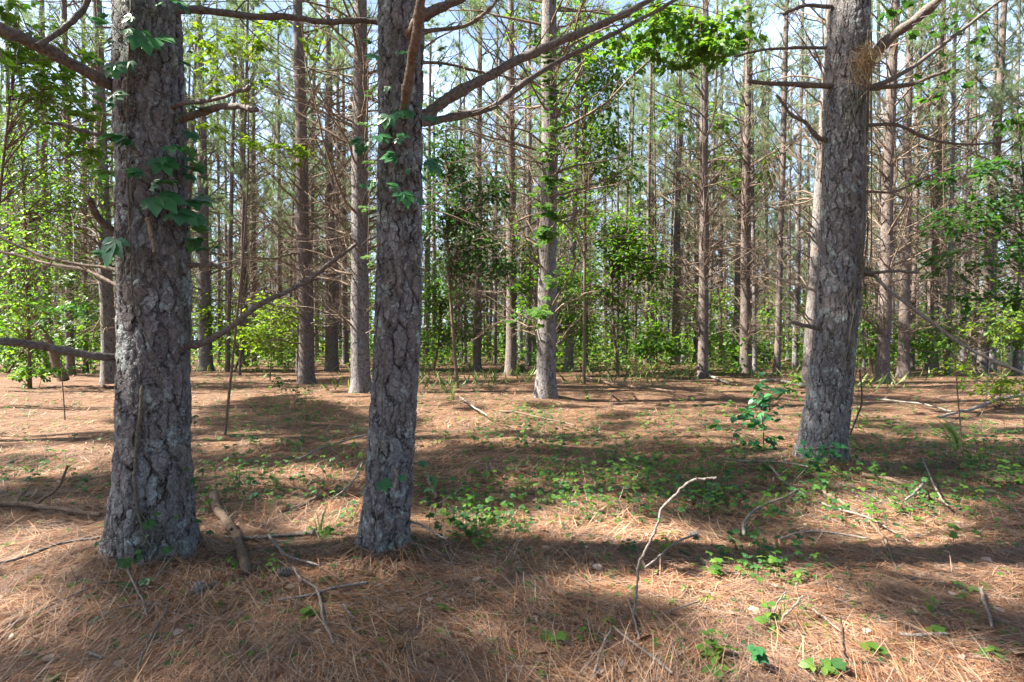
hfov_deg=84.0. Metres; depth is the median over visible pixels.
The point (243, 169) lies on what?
pine tree
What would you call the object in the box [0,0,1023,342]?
sky
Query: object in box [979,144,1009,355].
pine tree
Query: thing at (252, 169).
pine tree
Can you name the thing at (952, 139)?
pine tree
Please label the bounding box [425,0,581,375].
pine tree
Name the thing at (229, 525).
broken log
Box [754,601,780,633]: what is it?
seedling
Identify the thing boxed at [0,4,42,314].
pine tree
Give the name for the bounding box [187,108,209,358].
pine tree
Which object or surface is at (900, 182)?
pine tree
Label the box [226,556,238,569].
seedling
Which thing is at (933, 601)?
seedling
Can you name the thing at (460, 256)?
pine tree
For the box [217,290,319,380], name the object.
leafy shrub
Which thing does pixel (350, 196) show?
pine tree
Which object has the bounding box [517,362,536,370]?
fallen log
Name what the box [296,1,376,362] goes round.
pine tree
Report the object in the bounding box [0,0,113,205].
beech sapling
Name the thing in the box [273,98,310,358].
pine tree
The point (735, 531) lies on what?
seedling
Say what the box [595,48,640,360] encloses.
pine tree
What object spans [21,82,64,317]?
pine tree
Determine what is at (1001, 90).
pine tree
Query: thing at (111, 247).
creeper vine
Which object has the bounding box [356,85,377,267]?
creeper vine
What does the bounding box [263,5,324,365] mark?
pine tree
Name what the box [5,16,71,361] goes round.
pine tree
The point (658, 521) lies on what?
bent stick
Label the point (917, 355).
pine tree
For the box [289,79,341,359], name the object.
pine tree
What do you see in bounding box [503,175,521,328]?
creeper vine
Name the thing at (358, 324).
pine tree
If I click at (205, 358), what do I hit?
pine tree
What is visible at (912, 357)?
pine tree
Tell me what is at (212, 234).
pine tree
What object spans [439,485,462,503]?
fallen stick
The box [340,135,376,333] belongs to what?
pine tree
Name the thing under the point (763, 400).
grape sapling
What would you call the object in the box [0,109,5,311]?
pine tree
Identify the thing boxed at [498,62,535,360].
pine tree
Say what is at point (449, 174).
understory tree
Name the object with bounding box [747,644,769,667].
seedling
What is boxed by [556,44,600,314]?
pine tree
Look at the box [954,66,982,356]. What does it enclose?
pine tree
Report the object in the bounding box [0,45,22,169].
pine tree
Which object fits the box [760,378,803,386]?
fallen log
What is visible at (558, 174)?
pine tree
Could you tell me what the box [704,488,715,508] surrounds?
seedling
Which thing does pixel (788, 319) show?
pine tree
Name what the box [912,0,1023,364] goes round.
pine tree
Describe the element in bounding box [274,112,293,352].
pine tree
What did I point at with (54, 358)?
crooked tree
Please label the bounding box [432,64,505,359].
pine tree
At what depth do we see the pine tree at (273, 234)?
43.49 m
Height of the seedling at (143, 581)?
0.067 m
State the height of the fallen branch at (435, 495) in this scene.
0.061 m
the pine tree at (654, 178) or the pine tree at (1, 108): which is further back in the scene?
the pine tree at (1, 108)
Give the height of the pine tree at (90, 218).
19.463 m
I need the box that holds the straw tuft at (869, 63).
[844,35,886,102]
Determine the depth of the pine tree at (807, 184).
21.07 m
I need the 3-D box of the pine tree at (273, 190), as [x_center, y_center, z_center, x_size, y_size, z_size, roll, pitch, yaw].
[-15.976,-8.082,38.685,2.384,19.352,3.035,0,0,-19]
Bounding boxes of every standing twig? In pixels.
[773,590,786,611]
[780,595,803,621]
[839,615,848,666]
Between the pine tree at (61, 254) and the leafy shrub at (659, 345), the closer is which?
the leafy shrub at (659, 345)
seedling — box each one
[35,671,62,681]
[119,577,152,589]
[167,650,181,660]
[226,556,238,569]
[247,649,261,656]
[249,492,258,498]
[265,553,280,570]
[299,606,318,618]
[318,525,330,539]
[423,488,432,505]
[436,604,449,610]
[447,530,457,537]
[454,512,470,529]
[536,670,549,678]
[540,629,567,644]
[576,626,593,640]
[601,617,617,631]
[621,539,636,553]
[657,536,670,553]
[694,628,722,658]
[699,643,744,681]
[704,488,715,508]
[709,558,724,574]
[725,529,751,546]
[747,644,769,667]
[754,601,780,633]
[763,550,782,572]
[771,506,787,516]
[792,569,802,587]
[799,657,838,676]
[814,657,848,675]
[859,641,887,654]
[906,511,922,519]
[923,596,940,612]
[924,624,951,639]
[943,522,961,543]
[951,580,979,591]
[970,489,984,499]
[971,529,982,538]
[977,646,1002,662]
[997,455,1022,483]
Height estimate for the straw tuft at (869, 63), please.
0.674 m
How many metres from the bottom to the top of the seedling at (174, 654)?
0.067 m
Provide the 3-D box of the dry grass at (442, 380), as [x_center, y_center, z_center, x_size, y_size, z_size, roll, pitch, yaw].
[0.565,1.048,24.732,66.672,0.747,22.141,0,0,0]
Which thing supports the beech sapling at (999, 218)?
on the ground at (8, 387)
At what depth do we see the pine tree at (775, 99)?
32.04 m
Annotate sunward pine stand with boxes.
[0,0,664,64]
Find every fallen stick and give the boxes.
[0,536,99,563]
[0,579,114,632]
[89,603,163,622]
[127,566,148,617]
[135,605,167,677]
[153,555,171,581]
[268,534,320,566]
[278,581,367,600]
[293,567,334,644]
[300,434,367,458]
[331,462,362,499]
[342,594,375,628]
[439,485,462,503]
[459,396,487,415]
[500,410,575,425]
[592,626,612,675]
[606,452,643,469]
[613,626,673,674]
[626,594,639,640]
[645,533,697,567]
[660,600,699,614]
[696,366,730,383]
[741,488,800,535]
[779,530,870,539]
[812,608,840,631]
[819,501,908,541]
[899,632,949,637]
[905,481,925,500]
[922,457,948,506]
[980,588,993,627]
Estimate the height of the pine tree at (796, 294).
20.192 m
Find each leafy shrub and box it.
[4,366,74,388]
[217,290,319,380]
[628,315,693,377]
[781,373,805,401]
[930,309,1023,406]
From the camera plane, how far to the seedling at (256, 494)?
4.42 m
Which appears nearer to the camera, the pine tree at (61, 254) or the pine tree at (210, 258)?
the pine tree at (210, 258)
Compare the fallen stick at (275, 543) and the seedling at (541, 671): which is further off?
the fallen stick at (275, 543)
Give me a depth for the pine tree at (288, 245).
42.84 m
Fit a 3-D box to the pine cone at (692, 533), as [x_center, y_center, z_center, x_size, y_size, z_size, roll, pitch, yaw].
[1.129,1.207,3.534,0.074,0.061,0.063,0,0,0]
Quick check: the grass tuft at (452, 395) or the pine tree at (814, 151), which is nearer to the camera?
the grass tuft at (452, 395)
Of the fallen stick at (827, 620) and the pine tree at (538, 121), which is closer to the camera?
the fallen stick at (827, 620)
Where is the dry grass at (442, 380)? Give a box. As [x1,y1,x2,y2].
[1,354,1023,390]
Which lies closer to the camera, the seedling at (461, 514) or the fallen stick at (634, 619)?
the fallen stick at (634, 619)
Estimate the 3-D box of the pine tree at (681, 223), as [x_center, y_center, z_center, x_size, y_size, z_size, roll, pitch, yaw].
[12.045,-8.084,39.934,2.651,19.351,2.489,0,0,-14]
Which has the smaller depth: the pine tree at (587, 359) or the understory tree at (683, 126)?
the understory tree at (683, 126)
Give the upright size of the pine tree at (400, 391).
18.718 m
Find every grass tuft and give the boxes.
[313,499,335,537]
[444,380,457,399]
[775,598,788,617]
[928,414,970,449]
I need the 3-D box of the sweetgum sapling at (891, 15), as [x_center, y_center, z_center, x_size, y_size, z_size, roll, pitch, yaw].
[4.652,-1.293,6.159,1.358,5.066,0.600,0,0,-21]
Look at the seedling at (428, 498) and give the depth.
4.37 m
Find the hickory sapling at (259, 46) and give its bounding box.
[183,3,325,435]
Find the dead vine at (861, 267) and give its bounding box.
[822,0,876,457]
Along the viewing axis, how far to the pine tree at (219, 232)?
29.70 m
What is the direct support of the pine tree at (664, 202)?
on the ground at (8, 387)
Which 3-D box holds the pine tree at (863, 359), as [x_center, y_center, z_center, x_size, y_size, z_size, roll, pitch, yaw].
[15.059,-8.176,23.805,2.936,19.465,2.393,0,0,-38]
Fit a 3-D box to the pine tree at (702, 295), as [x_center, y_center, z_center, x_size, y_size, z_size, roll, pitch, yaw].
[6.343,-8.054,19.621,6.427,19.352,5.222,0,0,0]
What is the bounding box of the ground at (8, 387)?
[0,343,1023,681]
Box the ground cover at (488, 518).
[0,364,1023,672]
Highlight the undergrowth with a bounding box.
[0,231,1023,377]
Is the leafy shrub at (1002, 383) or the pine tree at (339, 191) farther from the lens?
the pine tree at (339, 191)
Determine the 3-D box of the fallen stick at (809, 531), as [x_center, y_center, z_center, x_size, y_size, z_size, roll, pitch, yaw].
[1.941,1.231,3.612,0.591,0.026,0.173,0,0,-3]
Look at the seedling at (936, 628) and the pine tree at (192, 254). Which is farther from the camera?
the pine tree at (192, 254)
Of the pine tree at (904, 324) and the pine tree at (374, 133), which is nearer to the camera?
the pine tree at (904, 324)
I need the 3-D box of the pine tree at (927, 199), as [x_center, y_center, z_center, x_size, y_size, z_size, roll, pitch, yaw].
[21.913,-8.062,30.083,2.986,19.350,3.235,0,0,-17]
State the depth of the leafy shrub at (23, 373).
14.95 m
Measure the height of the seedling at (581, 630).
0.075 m
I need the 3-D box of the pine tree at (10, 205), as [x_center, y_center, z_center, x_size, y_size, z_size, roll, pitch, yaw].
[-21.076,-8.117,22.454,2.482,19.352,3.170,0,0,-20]
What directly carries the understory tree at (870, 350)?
on the ground at (8, 387)
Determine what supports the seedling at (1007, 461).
on the ground at (8, 387)
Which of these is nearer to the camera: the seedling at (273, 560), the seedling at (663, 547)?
the seedling at (273, 560)
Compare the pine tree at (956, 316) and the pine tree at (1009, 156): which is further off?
the pine tree at (956, 316)
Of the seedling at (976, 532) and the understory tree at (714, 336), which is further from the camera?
the understory tree at (714, 336)
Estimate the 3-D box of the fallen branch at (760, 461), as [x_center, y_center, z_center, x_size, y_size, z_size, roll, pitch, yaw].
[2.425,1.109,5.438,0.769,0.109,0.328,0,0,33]
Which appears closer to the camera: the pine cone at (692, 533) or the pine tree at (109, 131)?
the pine cone at (692, 533)
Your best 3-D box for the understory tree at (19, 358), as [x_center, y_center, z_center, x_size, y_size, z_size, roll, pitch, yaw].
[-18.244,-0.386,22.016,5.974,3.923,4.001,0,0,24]
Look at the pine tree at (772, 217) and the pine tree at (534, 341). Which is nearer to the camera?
the pine tree at (534, 341)
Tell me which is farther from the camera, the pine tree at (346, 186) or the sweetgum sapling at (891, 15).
the pine tree at (346, 186)
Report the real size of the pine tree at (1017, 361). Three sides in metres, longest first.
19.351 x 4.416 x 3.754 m
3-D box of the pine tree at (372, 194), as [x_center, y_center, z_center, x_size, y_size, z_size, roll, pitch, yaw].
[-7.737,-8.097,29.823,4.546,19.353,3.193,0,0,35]
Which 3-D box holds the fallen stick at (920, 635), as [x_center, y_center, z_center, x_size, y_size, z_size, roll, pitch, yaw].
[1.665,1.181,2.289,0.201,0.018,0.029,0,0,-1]
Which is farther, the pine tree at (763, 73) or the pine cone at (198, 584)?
the pine tree at (763, 73)
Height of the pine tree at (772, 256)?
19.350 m
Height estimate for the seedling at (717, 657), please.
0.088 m
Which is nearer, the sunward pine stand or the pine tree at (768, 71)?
the sunward pine stand
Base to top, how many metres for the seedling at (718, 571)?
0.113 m
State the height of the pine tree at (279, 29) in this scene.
19.354 m
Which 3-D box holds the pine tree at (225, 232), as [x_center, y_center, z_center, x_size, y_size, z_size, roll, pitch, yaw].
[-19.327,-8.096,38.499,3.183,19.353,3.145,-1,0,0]
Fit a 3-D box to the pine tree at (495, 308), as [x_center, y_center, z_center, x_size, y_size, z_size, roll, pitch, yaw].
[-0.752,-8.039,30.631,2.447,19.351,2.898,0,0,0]
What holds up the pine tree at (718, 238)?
on the ground at (8, 387)
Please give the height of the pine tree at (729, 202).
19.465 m
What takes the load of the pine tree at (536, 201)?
on the ground at (8, 387)
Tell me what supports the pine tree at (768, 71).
on the ground at (8, 387)
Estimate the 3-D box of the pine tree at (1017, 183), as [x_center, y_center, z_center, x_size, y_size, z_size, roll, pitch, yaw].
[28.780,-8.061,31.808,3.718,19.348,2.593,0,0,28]
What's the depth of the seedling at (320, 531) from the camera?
3.56 m
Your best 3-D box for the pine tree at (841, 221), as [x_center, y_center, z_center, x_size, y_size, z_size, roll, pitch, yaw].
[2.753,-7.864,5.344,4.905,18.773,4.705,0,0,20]
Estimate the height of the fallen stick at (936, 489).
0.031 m
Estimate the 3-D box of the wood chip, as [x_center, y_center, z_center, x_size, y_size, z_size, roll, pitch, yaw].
[-1.619,1.219,2.211,0.091,0.015,0.016,0,0,23]
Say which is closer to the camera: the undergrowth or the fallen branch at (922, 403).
the fallen branch at (922, 403)
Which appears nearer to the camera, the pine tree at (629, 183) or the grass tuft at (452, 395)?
the grass tuft at (452, 395)
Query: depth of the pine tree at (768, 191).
30.40 m
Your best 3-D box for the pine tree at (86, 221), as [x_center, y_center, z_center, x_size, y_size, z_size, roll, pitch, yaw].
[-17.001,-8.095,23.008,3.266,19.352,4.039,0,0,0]
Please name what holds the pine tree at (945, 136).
on the ground at (8, 387)
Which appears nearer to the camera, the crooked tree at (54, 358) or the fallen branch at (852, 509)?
the fallen branch at (852, 509)
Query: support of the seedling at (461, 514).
on the ground at (8, 387)
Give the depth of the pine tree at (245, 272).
26.51 m
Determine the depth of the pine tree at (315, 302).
41.50 m
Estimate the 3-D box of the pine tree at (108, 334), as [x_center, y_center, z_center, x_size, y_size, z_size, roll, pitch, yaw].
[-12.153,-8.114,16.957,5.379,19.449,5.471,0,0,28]
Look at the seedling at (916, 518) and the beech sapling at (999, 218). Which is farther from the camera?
the beech sapling at (999, 218)
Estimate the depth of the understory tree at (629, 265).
20.87 m
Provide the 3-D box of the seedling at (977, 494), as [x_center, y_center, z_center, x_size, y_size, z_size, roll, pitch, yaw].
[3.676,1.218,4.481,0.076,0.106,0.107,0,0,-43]
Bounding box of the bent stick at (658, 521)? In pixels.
[633,477,716,622]
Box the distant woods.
[0,110,1015,356]
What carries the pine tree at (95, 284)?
on the ground at (8, 387)
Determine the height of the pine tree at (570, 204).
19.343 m
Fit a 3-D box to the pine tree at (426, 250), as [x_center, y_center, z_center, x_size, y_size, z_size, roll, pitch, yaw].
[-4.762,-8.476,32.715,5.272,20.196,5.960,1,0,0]
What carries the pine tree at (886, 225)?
on the ground at (8, 387)
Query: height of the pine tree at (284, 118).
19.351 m
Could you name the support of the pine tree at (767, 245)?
on the ground at (8, 387)
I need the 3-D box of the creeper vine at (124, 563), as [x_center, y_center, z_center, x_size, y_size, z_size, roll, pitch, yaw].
[-1.881,0.806,3.012,0.540,0.778,0.221,0,0,-38]
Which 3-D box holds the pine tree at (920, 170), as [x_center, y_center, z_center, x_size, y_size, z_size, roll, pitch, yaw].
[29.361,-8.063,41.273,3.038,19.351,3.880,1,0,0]
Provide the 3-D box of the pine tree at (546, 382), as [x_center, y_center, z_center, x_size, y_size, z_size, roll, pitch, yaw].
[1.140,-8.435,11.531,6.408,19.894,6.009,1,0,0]
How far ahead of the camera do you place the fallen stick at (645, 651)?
2.13 m
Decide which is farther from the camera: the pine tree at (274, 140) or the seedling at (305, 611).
the pine tree at (274, 140)
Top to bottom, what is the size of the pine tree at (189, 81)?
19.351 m
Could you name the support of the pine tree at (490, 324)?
on the ground at (8, 387)
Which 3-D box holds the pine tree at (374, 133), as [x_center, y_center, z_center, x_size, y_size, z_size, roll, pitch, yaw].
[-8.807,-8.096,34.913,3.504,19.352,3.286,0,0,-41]
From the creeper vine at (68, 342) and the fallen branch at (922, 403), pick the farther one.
the creeper vine at (68, 342)
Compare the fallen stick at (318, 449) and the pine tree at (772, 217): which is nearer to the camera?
the fallen stick at (318, 449)
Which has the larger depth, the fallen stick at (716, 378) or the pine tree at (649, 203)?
the pine tree at (649, 203)
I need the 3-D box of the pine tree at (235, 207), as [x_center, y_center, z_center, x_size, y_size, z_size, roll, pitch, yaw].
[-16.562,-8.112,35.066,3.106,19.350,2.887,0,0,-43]
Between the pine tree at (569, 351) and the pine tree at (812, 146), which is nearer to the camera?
the pine tree at (569, 351)
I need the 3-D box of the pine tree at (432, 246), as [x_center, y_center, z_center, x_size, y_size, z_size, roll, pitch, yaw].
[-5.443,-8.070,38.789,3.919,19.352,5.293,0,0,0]
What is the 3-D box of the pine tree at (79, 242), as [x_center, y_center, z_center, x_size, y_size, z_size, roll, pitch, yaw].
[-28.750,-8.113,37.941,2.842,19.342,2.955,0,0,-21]
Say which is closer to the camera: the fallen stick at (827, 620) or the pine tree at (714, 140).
the fallen stick at (827, 620)
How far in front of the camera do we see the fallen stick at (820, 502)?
3.97 m
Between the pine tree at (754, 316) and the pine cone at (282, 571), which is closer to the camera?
the pine cone at (282, 571)
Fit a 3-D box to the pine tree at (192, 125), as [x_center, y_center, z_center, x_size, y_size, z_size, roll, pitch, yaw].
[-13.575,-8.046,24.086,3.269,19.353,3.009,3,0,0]
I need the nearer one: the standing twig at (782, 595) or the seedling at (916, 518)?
the standing twig at (782, 595)
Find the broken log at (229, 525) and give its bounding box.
[209,490,251,575]
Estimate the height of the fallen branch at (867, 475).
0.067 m
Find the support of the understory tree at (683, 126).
on the ground at (8, 387)
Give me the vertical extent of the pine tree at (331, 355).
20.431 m
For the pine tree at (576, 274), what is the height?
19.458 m
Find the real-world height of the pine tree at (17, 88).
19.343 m
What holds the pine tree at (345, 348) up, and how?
on the ground at (8, 387)
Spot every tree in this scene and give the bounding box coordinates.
[0,0,40,370]
[0,0,94,369]
[0,0,212,384]
[0,0,376,569]
[0,3,48,363]
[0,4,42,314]
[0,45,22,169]
[0,64,5,283]
[0,65,5,227]
[0,77,39,357]
[0,92,114,387]
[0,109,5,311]
[0,116,18,275]
[0,240,69,381]
[0,289,115,372]
[2,86,33,315]
[3,0,114,375]
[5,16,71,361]
[15,116,54,358]
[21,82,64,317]
[35,0,113,371]
[38,93,78,332]
[39,112,75,341]
[53,44,110,322]
[57,109,96,358]
[76,0,203,133]
[78,117,114,286]
[79,99,112,351]
[89,59,115,302]
[106,14,115,300]
[110,177,115,315]
[182,0,234,329]
[182,0,293,371]
[183,0,234,260]
[184,48,214,338]
[187,0,294,367]
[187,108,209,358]
[190,2,249,365]
[191,70,226,330]
[191,287,327,370]
[192,0,377,383]
[194,0,294,365]
[194,90,239,326]
[195,124,224,356]
[199,0,272,371]
[200,0,293,374]
[200,0,377,371]
[202,0,505,392]
[215,67,262,304]
[233,137,262,287]
[234,26,321,364]
[239,90,273,358]
[256,94,291,357]
[257,121,286,356]
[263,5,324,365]
[263,97,290,336]
[270,2,332,373]
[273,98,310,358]
[274,33,322,307]
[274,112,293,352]
[280,0,349,321]
[282,135,296,351]
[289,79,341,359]
[291,0,377,363]
[293,144,325,358]
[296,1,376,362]
[308,99,324,278]
[320,103,350,331]
[321,71,350,335]
[339,70,352,357]
[339,75,377,328]
[340,110,373,310]
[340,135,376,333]
[341,7,377,327]
[354,0,748,559]
[421,19,473,362]
[421,86,457,358]
[421,245,494,369]
[422,111,524,387]
[423,0,697,398]
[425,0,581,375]
[425,1,531,371]
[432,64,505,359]
[436,122,460,356]
[439,30,488,363]
[439,122,467,352]
[466,102,501,330]
[481,77,506,359]
[482,0,565,365]
[482,14,516,364]
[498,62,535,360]
[503,0,660,383]
[503,7,599,326]
[505,215,602,352]
[515,0,635,370]
[517,33,568,363]
[522,114,563,331]
[531,65,579,289]
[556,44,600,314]
[556,64,572,358]
[557,200,682,373]
[559,0,606,366]
[561,118,621,355]
[566,132,592,355]
[575,94,640,356]
[577,75,673,358]
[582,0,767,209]
[590,30,699,362]
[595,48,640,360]
[601,29,663,363]
[613,0,790,378]
[617,3,691,364]
[620,62,657,360]
[624,0,740,364]
[625,11,764,363]
[627,3,684,363]
[637,70,692,358]
[643,274,752,356]
[644,84,791,367]
[651,0,821,372]
[651,28,699,362]
[665,96,693,346]
[668,35,729,362]
[676,0,741,366]
[685,1,757,363]
[693,0,787,366]
[708,279,804,368]
[709,110,734,325]
[711,0,987,386]
[713,77,775,330]
[716,0,786,371]
[723,17,792,358]
[733,0,1023,464]
[735,0,824,374]
[754,30,789,362]
[754,120,776,335]
[755,42,793,361]
[755,69,811,359]
[755,96,787,358]
[756,148,783,320]
[757,26,796,338]
[758,0,823,369]
[759,129,803,355]
[764,0,997,383]
[784,35,816,332]
[789,11,879,312]
[792,9,825,269]
[803,89,817,279]
[858,0,988,376]
[858,257,912,373]
[859,79,881,326]
[861,0,895,369]
[861,73,898,362]
[866,0,925,320]
[867,100,900,343]
[868,0,1023,370]
[868,45,925,358]
[876,80,923,307]
[881,0,963,368]
[892,269,1023,375]
[894,24,968,357]
[894,26,933,319]
[897,99,924,303]
[898,0,996,374]
[898,123,930,356]
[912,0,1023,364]
[913,0,1023,373]
[919,24,980,363]
[919,98,970,352]
[921,174,959,349]
[943,0,1023,375]
[943,2,1011,365]
[952,126,971,352]
[954,0,1023,370]
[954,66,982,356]
[959,102,986,350]
[974,17,1023,325]
[977,106,1007,296]
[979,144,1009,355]
[985,0,1023,366]
[986,9,1023,221]
[1000,61,1021,317]
[1003,77,1023,362]
[1004,95,1023,281]
[1005,137,1023,154]
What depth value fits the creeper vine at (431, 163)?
3.09 m
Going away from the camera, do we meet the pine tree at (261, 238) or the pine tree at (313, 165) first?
the pine tree at (313, 165)
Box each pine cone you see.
[190,580,206,594]
[206,580,218,590]
[277,566,293,579]
[688,530,699,538]
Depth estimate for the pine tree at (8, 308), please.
23.83 m
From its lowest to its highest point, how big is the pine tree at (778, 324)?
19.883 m
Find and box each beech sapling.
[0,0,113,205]
[26,302,100,419]
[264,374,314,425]
[899,102,1023,339]
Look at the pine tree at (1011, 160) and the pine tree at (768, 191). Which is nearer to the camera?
the pine tree at (768, 191)
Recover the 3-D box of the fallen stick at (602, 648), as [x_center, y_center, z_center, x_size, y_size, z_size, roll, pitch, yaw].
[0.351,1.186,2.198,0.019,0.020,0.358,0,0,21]
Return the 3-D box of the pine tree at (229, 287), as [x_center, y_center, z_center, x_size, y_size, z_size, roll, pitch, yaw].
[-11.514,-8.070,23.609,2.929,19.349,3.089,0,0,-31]
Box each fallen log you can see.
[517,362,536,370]
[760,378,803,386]
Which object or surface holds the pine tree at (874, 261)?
on the ground at (8, 387)
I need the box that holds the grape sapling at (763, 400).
[709,372,805,449]
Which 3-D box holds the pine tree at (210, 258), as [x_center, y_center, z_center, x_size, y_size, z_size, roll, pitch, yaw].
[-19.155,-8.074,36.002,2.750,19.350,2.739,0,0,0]
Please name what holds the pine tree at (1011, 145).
on the ground at (8, 387)
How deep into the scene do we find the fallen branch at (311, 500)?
4.37 m
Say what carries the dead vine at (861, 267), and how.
hanging from the pine tree at (841, 221)
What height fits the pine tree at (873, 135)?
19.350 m
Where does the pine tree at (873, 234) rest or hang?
on the ground at (8, 387)
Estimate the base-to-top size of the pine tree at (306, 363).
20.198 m
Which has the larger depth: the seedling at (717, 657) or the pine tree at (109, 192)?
the pine tree at (109, 192)
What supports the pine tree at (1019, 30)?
on the ground at (8, 387)
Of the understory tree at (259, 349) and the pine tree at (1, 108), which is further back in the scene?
the pine tree at (1, 108)
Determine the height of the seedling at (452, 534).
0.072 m
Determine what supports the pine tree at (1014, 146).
on the ground at (8, 387)
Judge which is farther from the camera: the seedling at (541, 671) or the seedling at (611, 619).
the seedling at (611, 619)
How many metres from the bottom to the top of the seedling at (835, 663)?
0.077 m
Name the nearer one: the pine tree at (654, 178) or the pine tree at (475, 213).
the pine tree at (654, 178)
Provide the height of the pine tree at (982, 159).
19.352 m
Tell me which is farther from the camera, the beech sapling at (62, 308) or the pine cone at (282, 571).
the beech sapling at (62, 308)
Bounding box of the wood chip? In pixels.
[87,650,102,659]
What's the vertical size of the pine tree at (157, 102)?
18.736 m
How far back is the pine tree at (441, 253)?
43.90 m
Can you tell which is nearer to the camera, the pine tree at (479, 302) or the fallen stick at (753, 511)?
the fallen stick at (753, 511)
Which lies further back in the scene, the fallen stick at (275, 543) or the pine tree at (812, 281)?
the pine tree at (812, 281)
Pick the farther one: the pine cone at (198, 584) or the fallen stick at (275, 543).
the fallen stick at (275, 543)
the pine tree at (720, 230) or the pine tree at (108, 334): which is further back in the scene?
the pine tree at (720, 230)
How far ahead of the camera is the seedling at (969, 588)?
2.78 m
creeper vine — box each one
[52,272,82,348]
[85,0,222,547]
[94,415,213,569]
[347,0,447,529]
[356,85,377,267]
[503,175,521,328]
[525,34,571,328]
[798,439,848,471]
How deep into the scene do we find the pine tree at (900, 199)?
36.12 m
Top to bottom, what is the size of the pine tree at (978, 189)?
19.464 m
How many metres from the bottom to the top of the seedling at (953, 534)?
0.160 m
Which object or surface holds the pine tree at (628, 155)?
on the ground at (8, 387)
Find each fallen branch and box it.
[0,486,102,516]
[31,465,68,510]
[224,530,318,539]
[279,488,345,512]
[423,470,438,500]
[586,377,675,392]
[722,452,809,467]
[769,463,805,494]
[818,488,895,564]
[862,472,944,501]
[867,395,951,411]
[938,389,1023,418]
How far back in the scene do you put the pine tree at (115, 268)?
34.15 m
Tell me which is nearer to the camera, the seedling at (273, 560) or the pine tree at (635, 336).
the seedling at (273, 560)
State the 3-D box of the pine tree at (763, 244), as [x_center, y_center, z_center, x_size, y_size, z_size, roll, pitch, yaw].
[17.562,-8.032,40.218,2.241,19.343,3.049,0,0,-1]
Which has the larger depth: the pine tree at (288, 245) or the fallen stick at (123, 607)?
the pine tree at (288, 245)
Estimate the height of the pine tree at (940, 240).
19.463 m
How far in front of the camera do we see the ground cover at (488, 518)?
4.60 m
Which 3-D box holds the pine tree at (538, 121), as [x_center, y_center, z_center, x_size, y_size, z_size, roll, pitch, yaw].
[1.817,-8.060,27.390,4.117,19.353,3.851,0,0,29]
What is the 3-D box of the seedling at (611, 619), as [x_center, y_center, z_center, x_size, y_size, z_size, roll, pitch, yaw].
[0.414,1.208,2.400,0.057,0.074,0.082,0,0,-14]
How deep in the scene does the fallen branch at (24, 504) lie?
4.15 m
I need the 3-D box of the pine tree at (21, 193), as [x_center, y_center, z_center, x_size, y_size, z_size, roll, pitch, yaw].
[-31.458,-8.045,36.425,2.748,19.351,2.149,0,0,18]
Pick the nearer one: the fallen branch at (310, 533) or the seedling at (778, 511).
the fallen branch at (310, 533)
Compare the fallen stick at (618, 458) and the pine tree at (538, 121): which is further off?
the pine tree at (538, 121)
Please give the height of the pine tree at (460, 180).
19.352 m
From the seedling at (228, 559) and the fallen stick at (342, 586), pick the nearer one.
the fallen stick at (342, 586)
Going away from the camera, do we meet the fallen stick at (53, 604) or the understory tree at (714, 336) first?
the fallen stick at (53, 604)
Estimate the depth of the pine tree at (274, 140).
40.27 m

